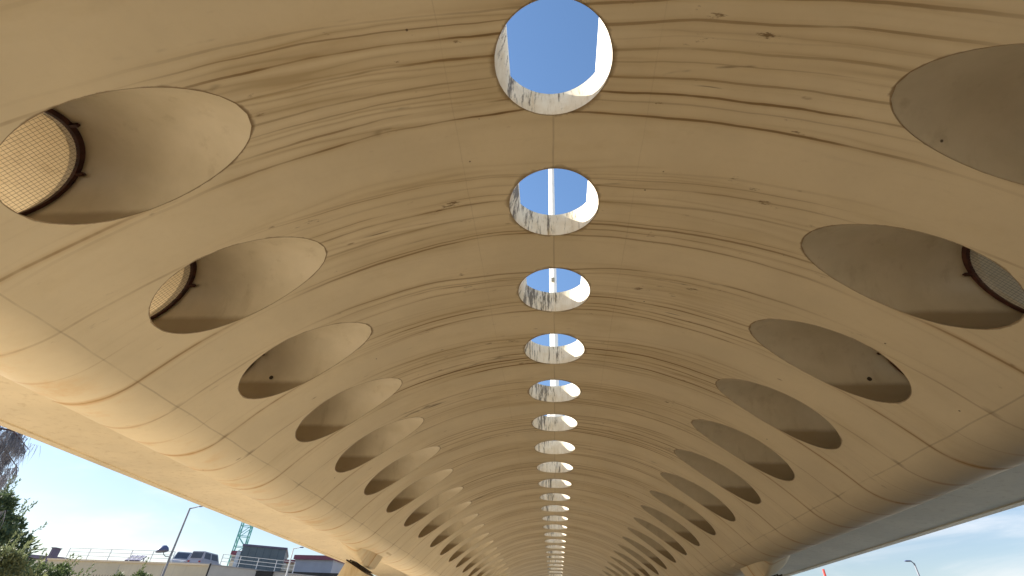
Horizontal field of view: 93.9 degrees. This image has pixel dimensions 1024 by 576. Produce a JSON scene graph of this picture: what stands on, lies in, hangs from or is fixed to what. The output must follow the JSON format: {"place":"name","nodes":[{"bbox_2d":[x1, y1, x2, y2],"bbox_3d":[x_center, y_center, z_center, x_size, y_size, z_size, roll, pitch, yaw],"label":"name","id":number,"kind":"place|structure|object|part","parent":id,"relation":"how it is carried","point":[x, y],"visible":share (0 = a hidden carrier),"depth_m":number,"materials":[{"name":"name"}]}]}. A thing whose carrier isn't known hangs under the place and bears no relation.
{"place":"outdoors","nodes":[
{"label":"outdoors","id":0,"kind":"place"},
{"bbox_2d":[28,554,69,567],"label":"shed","id":1,"kind":"structure","parent":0,"point":[35,557],"depth_m":79.49,"materials":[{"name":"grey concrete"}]},
{"bbox_2d":[45,547,61,561],"bbox_3d":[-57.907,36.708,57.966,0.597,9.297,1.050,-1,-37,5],"label":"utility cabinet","id":2,"kind":"object","parent":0,"point":[54,552],"visible":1,"depth_m":60.23,"materials":[{"name":"grey metal"}]},
{"bbox_2d":[45,558,208,575],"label":"retaining wall","id":3,"kind":"structure","parent":0,"point":[109,567],"depth_m":50.42,"materials":[{"name":"beige concrete"}]},
{"bbox_2d":[65,548,175,561],"bbox_3d":[-42.198,28.757,51.503,12.248,1.072,0.108,-1,-37,5],"label":"railing","id":4,"kind":"object","parent":3,"relation":"on","point":[119,553],"visible":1,"depth_m":51.54,"materials":[{"name":"white metal"}]},
{"bbox_2d":[207,564,312,575],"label":"grey wall","id":5,"kind":"structure","parent":0,"point":[218,570],"depth_m":49.13,"materials":[{"name":"concrete"}]},
{"bbox_2d":[220,554,295,572],"bbox_3d":[-26.415,28.579,49.632,8.088,1.506,0.108,-1,-37,5],"label":"railing","id":6,"kind":"object","parent":5,"relation":"on","point":[257,562],"visible":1,"depth_m":49.69,"materials":[{"name":"grey metal"}]},
{"bbox_2d":[255,571,273,575],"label":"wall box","id":7,"kind":"object","parent":5,"relation":"attached to","point":[264,573],"visible":1,"depth_m":48.61,"materials":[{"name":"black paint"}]},
{"bbox_2d":[277,571,338,575],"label":"raised road","id":8,"kind":"structure","parent":0,"point":[319,574],"depth_m":50.91,"materials":[{"name":"concrete"}]},
{"bbox_2d":[169,552,191,562],"bbox_3d":[-37.982,31.579,55.266,1.764,1.780,4.270,9,-37,-8],"label":"parked car","id":9,"kind":"object","parent":8,"relation":"on","point":[181,557],"visible":0.25,"depth_m":54.60,"materials":[{"name":"grey paint"}]},
{"bbox_2d":[186,551,220,564],"bbox_3d":[-35.256,31.634,55.165,1.764,1.780,4.270,-2,-37,6],"label":"parked car","id":10,"kind":"object","parent":8,"relation":"on","point":[203,557],"visible":0.34,"depth_m":54.04,"materials":[{"name":"grey paint"}]},
{"bbox_3d":[-35.448,30.082,53.894,1.320,0.601,0.110,-2,-37,6],"label":"rear window","id":11,"kind":"part","parent":10,"relation":"part of","materials":[{"name":"grey glass"}]},
{"bbox_3d":[-34.595,30.525,54.446,0.104,0.581,1.171,-2,-37,6],"label":"side window","id":12,"kind":"part","parent":10,"relation":"part of","materials":[{"name":"grey glass"}]},
{"bbox_3d":[-34.452,31.316,55.496,0.104,0.581,1.424,-2,-37,6],"label":"side window","id":13,"kind":"part","parent":10,"relation":"part of","materials":[{"name":"grey glass"}]},
{"bbox_2d":[284,555,344,572],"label":"grey building","id":14,"kind":"structure","parent":0,"point":[317,563],"depth_m":70.19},
{"bbox_2d":[0,0,1023,575],"label":"sky","id":15,"kind":"structure","parent":0,"point":[552,44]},
{"label":"ground","id":16,"kind":"structure","parent":0,"visible":0},
{"bbox_2d":[0,426,40,523],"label":"drooping tree","id":17,"kind":"object","parent":16,"relation":"on","point":[12,446],"visible":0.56,"depth_m":18.45,"materials":[{"name":"grey plant"}]},
{"bbox_2d":[0,474,46,575],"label":"dark tree","id":18,"kind":"object","parent":16,"relation":"on","point":[11,524],"visible":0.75,"depth_m":30.04,"materials":[{"name":"green plant"}]},
{"bbox_2d":[0,529,47,575],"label":"olive shrub","id":19,"kind":"object","parent":16,"relation":"on","point":[12,559],"visible":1,"depth_m":19.16,"materials":[{"name":"green plant"}]},
{"bbox_2d":[23,547,95,575],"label":"round shrub","id":20,"kind":"object","parent":16,"relation":"on","point":[62,569],"visible":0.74,"depth_m":31.49,"materials":[{"name":"green plant"}]},
{"bbox_2d":[110,557,152,575],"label":"round shrub","id":21,"kind":"object","parent":16,"relation":"on","point":[140,573],"visible":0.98,"depth_m":33.56,"materials":[{"name":"green plant"}]},
{"bbox_2d":[124,555,146,560],"bbox_3d":[-43.866,34.478,53.338,2.116,8.408,0.802,-6,-38,11],"label":"tilted panel","id":22,"kind":"object","parent":16,"relation":"on","point":[137,559],"visible":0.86,"depth_m":55.47,"materials":[{"name":"white"}]},
{"bbox_2d":[155,506,202,575],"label":"street lamp","id":23,"kind":"object","parent":16,"relation":"on","point":[163,548],"visible":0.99,"depth_m":42.83,"materials":[{"name":"grey metal"}]},
{"bbox_2d":[229,551,240,565],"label":"building","id":24,"kind":"structure","parent":16,"relation":"on","point":[232,557],"depth_m":71.36,"materials":[{"name":"ceramic"}]},
{"bbox_2d":[227,522,252,565],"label":"tower crane","id":25,"kind":"object","parent":16,"relation":"on","point":[247,537],"visible":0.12,"depth_m":116.61,"materials":[{"name":"teal paint"}]},
{"bbox_2d":[232,544,288,570],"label":"building","id":26,"kind":"structure","parent":16,"relation":"on","point":[248,551],"depth_m":71.14,"materials":[{"name":"grey metal"}]},
{"bbox_2d":[285,547,303,575],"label":"street lamp","id":27,"kind":"object","parent":16,"relation":"on","point":[290,559],"visible":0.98,"depth_m":47.95,"materials":[{"name":"grey metal"}]},
{"bbox_2d":[337,559,373,575],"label":"viaduct pier","id":28,"kind":"structure","parent":16,"relation":"on","point":[350,567],"depth_m":18.80,"materials":[{"name":"beige paint"}]},
{"bbox_2d":[0,0,1023,575],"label":"viaduct","id":29,"kind":"object","parent":28,"relation":"on","point":[268,266],"visible":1,"depth_m":7.72,"materials":[{"name":"beige paint"}]},
{"bbox_2d":[547,169,562,416],"bbox_3d":[1.869,-1.147,21.978,5.800,15.080,0.600,-1,-37,5],"label":"lamp mast","id":30,"kind":"object","parent":29,"relation":"on","point":[553,289],"visible":0.15,"depth_m":21.38,"materials":[{"name":"white metal"}]},
{"bbox_2d":[904,560,919,575],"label":"street lamp","id":31,"kind":"object","parent":16,"relation":"on","point":[914,566],"visible":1,"depth_m":33.13,"materials":[{"name":"grey metal"}]}
]}

